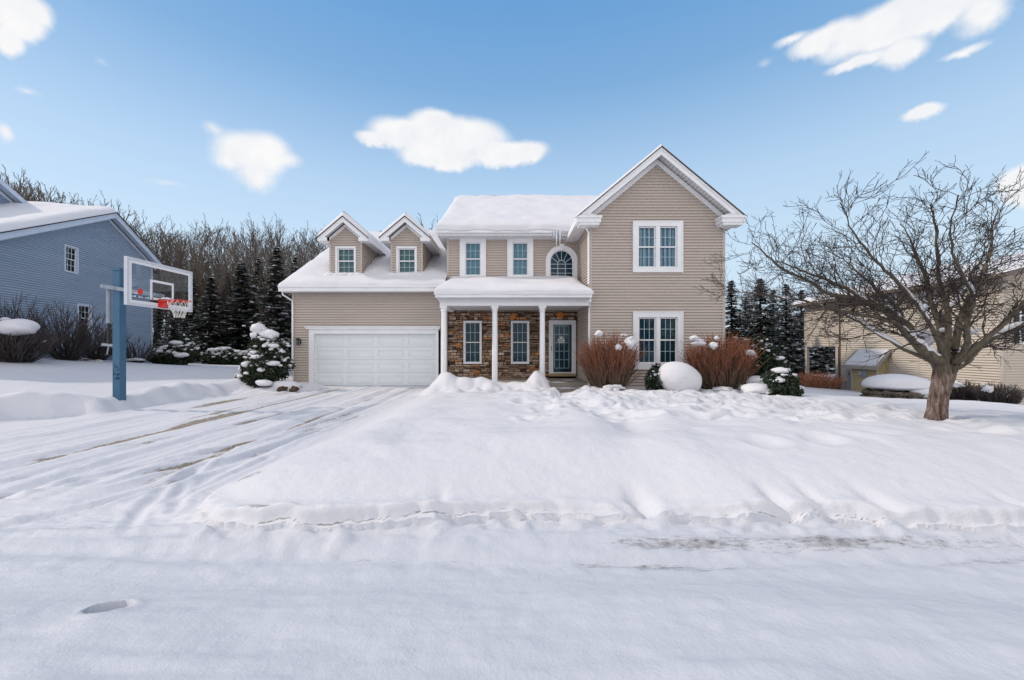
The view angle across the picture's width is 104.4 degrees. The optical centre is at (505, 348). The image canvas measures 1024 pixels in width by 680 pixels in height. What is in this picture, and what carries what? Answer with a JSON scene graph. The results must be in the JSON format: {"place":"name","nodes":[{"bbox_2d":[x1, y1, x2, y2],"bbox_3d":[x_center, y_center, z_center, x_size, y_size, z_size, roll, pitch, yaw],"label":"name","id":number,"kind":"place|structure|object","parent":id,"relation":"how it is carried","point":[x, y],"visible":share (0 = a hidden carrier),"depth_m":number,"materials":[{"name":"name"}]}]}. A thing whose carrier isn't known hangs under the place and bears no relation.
{"place":"outdoors","nodes":[
{"label":"outdoors","id":0,"kind":"place"},
{"bbox_2d":[0,382,688,528],"bbox_3d":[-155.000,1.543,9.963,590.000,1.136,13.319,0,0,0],"label":"driveway","id":1,"kind":"structure","parent":0,"point":[171,463],"depth_m":5.82,"materials":[{"name":"snow"}]},
{"bbox_2d":[289,386,299,391],"bbox_3d":[-7.291,1.406,13.681,0.362,0.264,0.245,0,0,0],"label":"rock","id":2,"kind":"object","parent":1,"relation":"on","point":[293,389],"visible":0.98,"depth_m":13.63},
{"bbox_2d":[0,509,1023,679],"bbox_3d":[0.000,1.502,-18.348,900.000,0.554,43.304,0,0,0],"label":"street","id":3,"kind":"structure","parent":0,"point":[752,596],"depth_m":2.22,"materials":[{"name":"snow"}]},
{"bbox_2d":[0,337,1023,531],"bbox_3d":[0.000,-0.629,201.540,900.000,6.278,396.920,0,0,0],"label":"snowy lawn","id":4,"kind":"structure","parent":0,"point":[445,443],"depth_m":4.07,"materials":[{"name":"snow"}]},
{"bbox_2d":[6,169,34,194],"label":"bare tree","id":5,"kind":"object","parent":4,"relation":"on","point":[22,183],"visible":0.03,"depth_m":49.21,"materials":[{"name":"plant"}]},
{"bbox_2d":[7,178,40,201],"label":"bare tree","id":6,"kind":"object","parent":4,"relation":"on","point":[38,188],"visible":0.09,"depth_m":41.17,"materials":[{"name":"plant"}]},
{"bbox_2d":[0,294,61,355],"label":"bare bush","id":7,"kind":"object","parent":4,"relation":"on","point":[29,316],"visible":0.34,"depth_m":15.50,"materials":[{"name":"grey plant"}]},
{"bbox_2d":[0,317,67,362],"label":"bare bush","id":8,"kind":"object","parent":4,"relation":"on","point":[14,328],"visible":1,"depth_m":14.35,"materials":[{"name":"plant"}]},
{"bbox_2d":[24,182,56,201],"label":"bare tree","id":9,"kind":"object","parent":4,"relation":"on","point":[43,194],"visible":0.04,"depth_m":50.86,"materials":[{"name":"plant"}]},
{"bbox_2d":[41,187,66,203],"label":"bare tree","id":10,"kind":"object","parent":4,"relation":"on","point":[58,194],"visible":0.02,"depth_m":48.38,"materials":[{"name":"plant"}]},
{"bbox_2d":[15,300,112,360],"bbox_3d":[-18.944,-0.772,17.283,3.194,2.699,3.137,0,0,28],"label":"bare bush","id":11,"kind":"object","parent":4,"relation":"on","point":[72,354],"visible":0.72,"depth_m":17.01,"materials":[{"name":"plant"}]},
{"bbox_2d":[0,179,162,362],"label":"neighbour house","id":12,"kind":"structure","parent":4,"relation":"on","point":[68,254],"depth_m":19.07,"materials":[{"name":"blue"}]},
{"bbox_2d":[63,244,78,273],"bbox_3d":[-20.774,-4.250,18.882,0.236,1.280,0.797,0,0,-14],"label":"window","id":13,"kind":"structure","parent":12,"relation":"in","point":[68,260],"depth_m":18.99,"materials":[{"name":"white paint"}]},
{"bbox_2d":[76,303,91,331],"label":"window","id":14,"kind":"structure","parent":12,"relation":"in","point":[85,307],"depth_m":19.87,"materials":[{"name":"white paint"}]},
{"bbox_2d":[59,323,133,361],"bbox_3d":[-18.944,-0.272,18.432,2.921,1.898,2.529,0,0,0],"label":"bare bush","id":15,"kind":"object","parent":4,"relation":"on","point":[97,356],"visible":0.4,"depth_m":18.23,"materials":[{"name":"plant"}]},
{"bbox_2d":[112,201,143,227],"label":"bare tree","id":16,"kind":"object","parent":4,"relation":"on","point":[127,215],"visible":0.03,"depth_m":54.23,"materials":[{"name":"plant"}]},
{"bbox_2d":[112,336,160,362],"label":"bare bush","id":17,"kind":"object","parent":4,"relation":"on","point":[141,359],"visible":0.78,"depth_m":21.43,"materials":[{"name":"plant"}]},
{"bbox_2d":[100,256,192,400],"bbox_3d":[-8.686,-0.220,9.786,1.857,3.640,1.664,0,0,37],"label":"basketball hoop","id":18,"kind":"object","parent":4,"relation":"on","point":[122,289],"visible":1,"depth_m":9.64,"materials":[{"name":"blue paint"}]},
{"bbox_2d":[128,216,170,325],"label":"bare tree","id":19,"kind":"object","parent":4,"relation":"on","point":[147,239],"visible":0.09,"depth_m":58.35,"materials":[{"name":"plant"}]},
{"bbox_2d":[140,235,171,296],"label":"bare tree","id":20,"kind":"object","parent":4,"relation":"on","point":[160,269],"visible":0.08,"depth_m":43.23,"materials":[{"name":"plant"}]},
{"bbox_2d":[134,213,178,342],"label":"bare tree","id":21,"kind":"object","parent":4,"relation":"on","point":[155,253],"visible":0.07,"depth_m":44.11,"materials":[{"name":"plant"}]},
{"bbox_2d":[149,217,172,331],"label":"bare tree","id":22,"kind":"object","parent":4,"relation":"on","point":[163,241],"visible":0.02,"depth_m":62.20,"materials":[{"name":"plant"}]},
{"bbox_2d":[153,308,170,346],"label":"spruce tree","id":23,"kind":"object","parent":4,"relation":"on","point":[159,324],"visible":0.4,"depth_m":32.91,"materials":[{"name":"green plant"}]},
{"bbox_2d":[148,234,177,332],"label":"bare tree","id":24,"kind":"object","parent":4,"relation":"on","point":[160,290],"visible":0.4,"depth_m":37.52,"materials":[{"name":"plant"}]},
{"bbox_2d":[146,218,186,291],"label":"bare tree","id":25,"kind":"object","parent":4,"relation":"on","point":[162,235],"visible":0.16,"depth_m":51.74,"materials":[{"name":"plant"}]},
{"bbox_2d":[153,234,179,344],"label":"bare tree","id":26,"kind":"object","parent":4,"relation":"on","point":[165,270],"visible":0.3,"depth_m":50.31,"materials":[{"name":"plant"}]},
{"bbox_2d":[144,220,197,333],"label":"bare tree","id":27,"kind":"object","parent":4,"relation":"on","point":[161,231],"visible":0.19,"depth_m":51.36,"materials":[{"name":"plant"}]},
{"bbox_2d":[154,230,192,337],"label":"bare tree","id":28,"kind":"object","parent":4,"relation":"on","point":[177,252],"visible":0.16,"depth_m":50.87,"materials":[{"name":"plant"}]},
{"bbox_2d":[147,337,201,364],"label":"evergreen shrub","id":29,"kind":"object","parent":4,"relation":"on","point":[183,351],"visible":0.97,"depth_m":23.10,"materials":[{"name":"green plant"}]},
{"bbox_2d":[158,233,191,334],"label":"bare tree","id":30,"kind":"object","parent":4,"relation":"on","point":[179,258],"visible":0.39,"depth_m":43.57,"materials":[{"name":"plant"}]},
{"bbox_2d":[155,296,195,362],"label":"spruce tree","id":31,"kind":"object","parent":4,"relation":"on","point":[173,330],"visible":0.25,"depth_m":27.39,"materials":[{"name":"green plant"}]},
{"bbox_2d":[165,242,199,326],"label":"bare tree","id":32,"kind":"object","parent":4,"relation":"on","point":[177,284],"visible":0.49,"depth_m":38.30,"materials":[{"name":"plant"}]},
{"bbox_2d":[163,233,207,335],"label":"bare tree","id":33,"kind":"object","parent":4,"relation":"on","point":[185,250],"visible":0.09,"depth_m":46.99,"materials":[{"name":"plant"}]},
{"bbox_2d":[167,242,210,317],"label":"bare tree","id":34,"kind":"object","parent":4,"relation":"on","point":[191,271],"visible":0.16,"depth_m":44.89,"materials":[{"name":"plant"}]},
{"bbox_2d":[175,276,207,356],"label":"spruce tree","id":35,"kind":"object","parent":4,"relation":"on","point":[188,322],"visible":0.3,"depth_m":35.85,"materials":[{"name":"green plant"}]},
{"bbox_2d":[157,212,227,325],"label":"bare tree","id":36,"kind":"object","parent":4,"relation":"on","point":[214,233],"visible":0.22,"depth_m":59.18,"materials":[{"name":"plant"}]},
{"bbox_2d":[168,220,216,336],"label":"bare tree","id":37,"kind":"object","parent":4,"relation":"on","point":[195,245],"visible":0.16,"depth_m":53.92,"materials":[{"name":"brown wood"}]},
{"bbox_2d":[180,237,216,343],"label":"bare tree","id":38,"kind":"object","parent":4,"relation":"on","point":[196,263],"visible":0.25,"depth_m":41.30,"materials":[{"name":"plant"}]},
{"bbox_2d":[179,237,223,342],"bbox_3d":[-28.856,-4.579,37.489,3.517,11.749,3.941,4,0,-43],"label":"bare tree","id":39,"kind":"object","parent":4,"relation":"on","point":[195,266],"visible":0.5,"depth_m":37.02,"materials":[{"name":"brown wood"}]},
{"bbox_2d":[177,243,225,330],"bbox_3d":[-29.358,-4.367,37.641,4.894,11.265,4.103,2,-1,-18],"label":"bare tree","id":40,"kind":"object","parent":4,"relation":"on","point":[197,270],"visible":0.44,"depth_m":37.18,"materials":[{"name":"plant"}]},
{"bbox_2d":[193,226,221,304],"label":"bare tree","id":41,"kind":"object","parent":4,"relation":"on","point":[210,249],"visible":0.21,"depth_m":55.17,"materials":[{"name":"brown wood"}]},
{"bbox_2d":[193,238,223,308],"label":"bare tree","id":42,"kind":"object","parent":4,"relation":"on","point":[204,263],"visible":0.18,"depth_m":49.19,"materials":[{"name":"plant"}]},
{"bbox_2d":[181,277,237,362],"bbox_3d":[-22.359,-1.924,30.034,4.913,6.988,4.575,0,0,-17],"label":"spruce tree","id":43,"kind":"object","parent":4,"relation":"on","point":[202,327],"visible":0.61,"depth_m":29.74,"materials":[{"name":"green plant"}]},
{"bbox_2d":[193,244,230,334],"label":"bare tree","id":44,"kind":"object","parent":4,"relation":"on","point":[220,284],"visible":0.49,"depth_m":35.77,"materials":[{"name":"plant"}]},
{"bbox_2d":[202,224,232,328],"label":"bare tree","id":45,"kind":"object","parent":4,"relation":"on","point":[214,251],"visible":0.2,"depth_m":63.86,"materials":[{"name":"plant"}]},
{"bbox_2d":[205,219,231,270],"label":"bare tree","id":46,"kind":"object","parent":4,"relation":"on","point":[219,244],"visible":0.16,"depth_m":64.62,"materials":[{"name":"brown wood"}]},
{"bbox_2d":[201,238,236,328],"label":"bare tree","id":47,"kind":"object","parent":4,"relation":"on","point":[220,265],"visible":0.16,"depth_m":45.48,"materials":[{"name":"plant"}]},
{"bbox_2d":[203,236,240,319],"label":"bare tree","id":48,"kind":"object","parent":4,"relation":"on","point":[225,264],"visible":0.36,"depth_m":40.92,"materials":[{"name":"plant"}]},
{"bbox_2d":[206,273,244,355],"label":"spruce tree","id":49,"kind":"object","parent":4,"relation":"on","point":[224,298],"visible":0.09,"depth_m":37.84,"materials":[{"name":"green plant"}]},
{"bbox_2d":[205,243,249,329],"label":"bare tree","id":50,"kind":"object","parent":4,"relation":"on","point":[231,282],"visible":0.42,"depth_m":37.51,"materials":[{"name":"plant"}]},
{"bbox_2d":[199,346,257,364],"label":"evergreen shrub","id":51,"kind":"object","parent":4,"relation":"on","point":[230,356],"visible":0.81,"depth_m":26.55,"materials":[{"name":"green plant"}]},
{"bbox_2d":[212,234,247,314],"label":"bare tree","id":52,"kind":"object","parent":4,"relation":"on","point":[222,253],"visible":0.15,"depth_m":50.38,"materials":[{"name":"brown wood"}]},
{"bbox_2d":[215,232,251,341],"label":"bare tree","id":53,"kind":"object","parent":4,"relation":"on","point":[235,238],"visible":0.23,"depth_m":44.08,"materials":[{"name":"plant"}]},
{"bbox_2d":[208,263,259,350],"bbox_3d":[-20.832,-2.517,31.149,5.372,8.342,5.589,0,0,-40],"label":"spruce tree","id":54,"kind":"object","parent":4,"relation":"on","point":[243,313],"visible":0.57,"depth_m":30.71,"materials":[{"name":"green plant"}]},
{"bbox_2d":[217,245,250,323],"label":"bare tree","id":55,"kind":"object","parent":4,"relation":"on","point":[235,272],"visible":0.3,"depth_m":38.17,"materials":[{"name":"plant"}]},
{"bbox_2d":[217,238,253,308],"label":"bare tree","id":56,"kind":"object","parent":4,"relation":"on","point":[247,266],"visible":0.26,"depth_m":45.01,"materials":[{"name":"plant"}]},
{"bbox_2d":[220,225,253,278],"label":"bare tree","id":57,"kind":"object","parent":4,"relation":"on","point":[236,244],"visible":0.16,"depth_m":50.10,"materials":[{"name":"brown wood"}]},
{"bbox_2d":[227,221,265,269],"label":"bare tree","id":58,"kind":"object","parent":4,"relation":"on","point":[246,244],"visible":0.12,"depth_m":58.49,"materials":[{"name":"plant"}]},
{"bbox_2d":[229,222,265,320],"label":"bare tree","id":59,"kind":"object","parent":4,"relation":"on","point":[241,237],"visible":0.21,"depth_m":48.37,"materials":[{"name":"plant"}]},
{"bbox_2d":[242,213,269,282],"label":"bare tree","id":60,"kind":"object","parent":4,"relation":"on","point":[254,238],"visible":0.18,"depth_m":59.10,"materials":[{"name":"brown wood"}]},
{"bbox_2d":[244,232,273,301],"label":"bare tree","id":61,"kind":"object","parent":4,"relation":"on","point":[255,252],"visible":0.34,"depth_m":40.98,"materials":[{"name":"plant"}]},
{"bbox_2d":[247,258,274,343],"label":"spruce tree","id":62,"kind":"object","parent":4,"relation":"on","point":[257,273],"visible":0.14,"depth_m":36.85,"materials":[{"name":"green plant"}]},
{"bbox_2d":[236,238,287,327],"bbox_3d":[-21.771,-4.139,35.803,4.917,11.429,4.919,1,0,-25],"label":"bare tree","id":63,"kind":"object","parent":4,"relation":"on","point":[261,307],"visible":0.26,"depth_m":35.23,"materials":[{"name":"plant"}]},
{"bbox_2d":[242,246,291,357],"bbox_3d":[-17.277,-2.962,29.890,5.499,9.522,5.120,0,0,31],"label":"spruce tree","id":64,"kind":"object","parent":4,"relation":"on","point":[279,312],"visible":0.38,"depth_m":29.76,"materials":[{"name":"green plant"}]},
{"bbox_2d":[234,323,301,388],"bbox_3d":[-8.555,0.310,14.424,2.478,2.472,1.426,0,0,0],"label":"evergreen shrub","id":65,"kind":"object","parent":4,"relation":"on","point":[270,347],"visible":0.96,"depth_m":14.13,"materials":[{"name":"green plant"}]},
{"bbox_2d":[249,215,293,275],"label":"bare tree","id":66,"kind":"object","parent":4,"relation":"on","point":[269,233],"visible":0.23,"depth_m":48.55,"materials":[{"name":"plant"}]},
{"bbox_2d":[251,220,291,268],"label":"bare tree","id":67,"kind":"object","parent":4,"relation":"on","point":[277,238],"visible":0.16,"depth_m":48.49,"materials":[{"name":"plant"}]},
{"bbox_2d":[258,216,287,277],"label":"bare tree","id":68,"kind":"object","parent":4,"relation":"on","point":[272,235],"visible":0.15,"depth_m":66.81,"materials":[{"name":"brown wood"}]},
{"bbox_2d":[262,229,298,305],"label":"bare tree","id":69,"kind":"object","parent":4,"relation":"on","point":[280,247],"visible":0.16,"depth_m":45.90,"materials":[{"name":"plant"}]},
{"bbox_2d":[266,242,297,337],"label":"bare tree","id":70,"kind":"object","parent":4,"relation":"on","point":[290,268],"visible":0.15,"depth_m":35.09,"materials":[{"name":"plant"}]},
{"bbox_2d":[266,242,302,311],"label":"bare tree","id":71,"kind":"object","parent":4,"relation":"on","point":[284,262],"visible":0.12,"depth_m":40.04,"materials":[{"name":"plant"}]},
{"bbox_2d":[279,257,298,353],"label":"spruce tree","id":72,"kind":"object","parent":4,"relation":"on","point":[295,260],"visible":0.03,"depth_m":35.85,"materials":[{"name":"green plant"}]},
{"bbox_2d":[286,229,319,272],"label":"bare tree","id":73,"kind":"object","parent":4,"relation":"on","point":[300,263],"visible":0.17,"depth_m":48.56,"materials":[{"name":"plant"}]},
{"bbox_2d":[285,221,321,297],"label":"bare tree","id":74,"kind":"object","parent":4,"relation":"on","point":[303,246],"visible":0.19,"depth_m":54.62,"materials":[{"name":"plant"}]},
{"bbox_2d":[294,242,314,268],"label":"bare tree","id":75,"kind":"object","parent":4,"relation":"on","point":[308,257],"visible":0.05,"depth_m":35.14,"materials":[{"name":"plant"}]},
{"bbox_2d":[302,234,324,257],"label":"bare tree","id":76,"kind":"object","parent":4,"relation":"on","point":[314,248],"visible":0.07,"depth_m":46.25,"materials":[{"name":"plant"}]},
{"bbox_2d":[278,144,746,392],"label":"house","id":77,"kind":"structure","parent":4,"relation":"on","point":[503,288],"depth_m":15.90,"materials":[{"name":"beige"}]},
{"bbox_2d":[304,326,440,385],"bbox_3d":[-5.336,0.404,15.995,5.441,2.592,0.250,0,0,0],"label":"garage door","id":78,"kind":"structure","parent":77,"relation":"in","point":[338,355],"depth_m":16.07,"materials":[{"name":"white paint"}]},
{"bbox_2d":[463,321,481,363],"bbox_3d":[-1.339,-0.255,16.185,0.739,1.753,0.210,0,0,0],"label":"window","id":79,"kind":"structure","parent":77,"relation":"in","point":[472,330],"depth_m":16.24,"materials":[{"name":"glass"}]},
{"bbox_2d":[460,238,485,275],"bbox_3d":[-1.333,-3.693,16.245,1.069,1.715,0.251,0,0,0],"label":"window","id":80,"kind":"structure","parent":77,"relation":"in","point":[472,250],"depth_m":16.21,"materials":[{"name":"white paint"}]},
{"bbox_2d":[507,238,532,276],"bbox_3d":[0.597,-3.693,16.245,1.061,1.715,0.251,0,0,0],"label":"window","id":81,"kind":"structure","parent":77,"relation":"in","point":[519,250],"depth_m":16.21,"materials":[{"name":"white paint"}]},
{"bbox_2d":[511,321,528,363],"bbox_3d":[0.588,-0.255,16.185,0.747,1.753,0.210,0,0,0],"label":"window","id":82,"kind":"structure","parent":77,"relation":"in","point":[519,329],"depth_m":16.24,"materials":[{"name":"glass"}]},
{"bbox_2d":[546,244,577,278],"bbox_3d":[2.286,-3.474,16.238,1.304,1.565,0.265,0,0,0],"label":"arched window","id":83,"kind":"structure","parent":77,"relation":"in","point":[562,260],"depth_m":16.22,"materials":[{"name":"white paint"}]},
{"bbox_2d":[548,320,575,375],"bbox_3d":[2.303,-0.015,16.143,1.115,2.270,0.214,0,0,0],"label":"front door","id":84,"kind":"structure","parent":77,"relation":"in","point":[562,361],"depth_m":16.17,"materials":[{"name":"white paint"}]},
{"bbox_2d":[632,221,682,272],"bbox_3d":[5.316,-3.560,13.944,1.750,1.795,0.251,0,0,0],"label":"window","id":85,"kind":"structure","parent":77,"relation":"in","point":[657,246],"depth_m":13.91,"materials":[{"name":"white paint"}]},
{"bbox_2d":[633,311,683,369],"bbox_3d":[5.325,-0.284,13.944,1.750,2.026,0.251,0,0,0],"label":"window","id":86,"kind":"structure","parent":77,"relation":"in","point":[661,333],"depth_m":13.92,"materials":[{"name":"white paint"}]},
{"bbox_2d":[573,329,645,390],"bbox_3d":[3.411,0.379,12.827,2.426,2.104,1.925,0,0,0],"label":"red bush","id":87,"kind":"object","parent":4,"relation":"on","point":[611,372],"visible":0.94,"depth_m":12.49,"materials":[{"name":"plant"}]},
{"bbox_2d":[644,362,701,391],"bbox_3d":[5.141,0.934,12.292,1.673,1.083,1.300,0,0,0],"label":"snow covered shrub","id":88,"kind":"object","parent":4,"relation":"on","point":[676,376],"visible":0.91,"depth_m":11.84,"materials":[{"name":"snow"}]},
{"bbox_2d":[678,330,769,391],"bbox_3d":[6.930,0.414,12.633,2.827,2.114,2.285,0,0,0],"label":"red bush","id":89,"kind":"object","parent":4,"relation":"on","point":[724,373],"visible":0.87,"depth_m":12.25,"materials":[{"name":"plant"}]},
{"bbox_2d":[725,280,748,356],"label":"spruce tree","id":90,"kind":"object","parent":4,"relation":"on","point":[732,327],"visible":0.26,"depth_m":23.83,"materials":[{"name":"green plant"}]},
{"bbox_2d":[733,297,756,344],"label":"spruce tree","id":91,"kind":"object","parent":4,"relation":"on","point":[745,309],"visible":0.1,"depth_m":32.86,"materials":[{"name":"green plant"}]},
{"bbox_2d":[732,334,794,383],"bbox_3d":[9.818,0.524,15.231,2.328,2.148,1.474,0,0,0],"label":"evergreen shrub","id":92,"kind":"object","parent":4,"relation":"on","point":[776,359],"visible":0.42,"depth_m":14.82,"materials":[{"name":"green plant"}]},
{"bbox_2d":[736,278,792,372],"bbox_3d":[16.611,-0.987,26.226,4.655,7.228,4.842,0,0,-2],"label":"spruce tree","id":93,"kind":"object","parent":4,"relation":"on","point":[760,318],"visible":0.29,"depth_m":25.80,"materials":[{"name":"green plant"}]},
{"bbox_2d":[741,367,804,396],"bbox_3d":[7.652,0.986,11.345,1.552,0.928,1.035,0,0,0],"label":"evergreen shrub","id":94,"kind":"object","parent":4,"relation":"on","point":[784,381],"visible":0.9,"depth_m":11.13,"materials":[{"name":"green plant"}]},
{"bbox_2d":[758,290,804,373],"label":"spruce tree","id":95,"kind":"object","parent":4,"relation":"on","point":[773,304],"visible":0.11,"depth_m":35.80,"materials":[{"name":"green plant"}]},
{"bbox_2d":[771,283,815,375],"bbox_3d":[21.290,-1.041,29.989,4.491,7.776,4.181,0,0,-30],"label":"spruce tree","id":96,"kind":"object","parent":4,"relation":"on","point":[785,337],"visible":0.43,"depth_m":29.73,"materials":[{"name":"green plant"}]},
{"bbox_2d":[788,290,834,373],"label":"spruce tree","id":97,"kind":"object","parent":4,"relation":"on","point":[816,361],"visible":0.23,"depth_m":34.43,"materials":[{"name":"green plant"}]},
{"bbox_2d":[797,371,844,389],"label":"orange bush","id":98,"kind":"object","parent":4,"relation":"on","point":[808,382],"visible":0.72,"depth_m":21.14,"materials":[{"name":"plant"}]},
{"bbox_2d":[809,347,834,373],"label":"spruce tree","id":99,"kind":"object","parent":4,"relation":"on","point":[827,354],"visible":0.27,"depth_m":35.37,"materials":[{"name":"green plant"}]},
{"bbox_2d":[692,153,1023,420],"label":"bare tree","id":100,"kind":"object","parent":4,"relation":"on","point":[948,359],"visible":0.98,"depth_m":6.32,"materials":[{"name":"brown plant"}]},
{"bbox_2d":[860,374,930,398],"bbox_3d":[13.796,1.356,14.005,2.279,0.944,1.421,0,0,0],"label":"rock planter","id":101,"kind":"object","parent":4,"relation":"on","point":[903,386],"visible":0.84,"depth_m":13.54,"materials":[{"name":"grey stone"}]},
{"bbox_2d":[792,252,1023,404],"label":"neighbour house","id":102,"kind":"structure","parent":4,"relation":"on","point":[851,372],"depth_m":18.36,"materials":[{"name":"beige"}]},
{"bbox_2d":[920,288,936,313],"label":"window","id":103,"kind":"structure","parent":102,"relation":"in","point":[924,305],"depth_m":17.49,"materials":[{"name":"white paint"}]},
{"bbox_2d":[1019,308,1023,343],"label":"window","id":104,"kind":"structure","parent":102,"relation":"in","point":[1022,315],"depth_m":14.71,"materials":[{"name":"white paint"}]},
{"bbox_2d":[950,379,980,400],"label":"bush","id":105,"kind":"object","parent":4,"relation":"on","point":[963,393],"visible":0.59,"depth_m":14.96,"materials":[{"name":"plant"}]},
{"bbox_2d":[967,381,1023,403],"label":"bush","id":106,"kind":"object","parent":4,"relation":"on","point":[1001,394],"visible":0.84,"depth_m":13.77,"materials":[{"name":"plant"}]},
{"bbox_2d":[0,0,1023,347],"label":"sky","id":107,"kind":"structure","parent":0,"point":[298,112],"materials":[{"name":"blue"}]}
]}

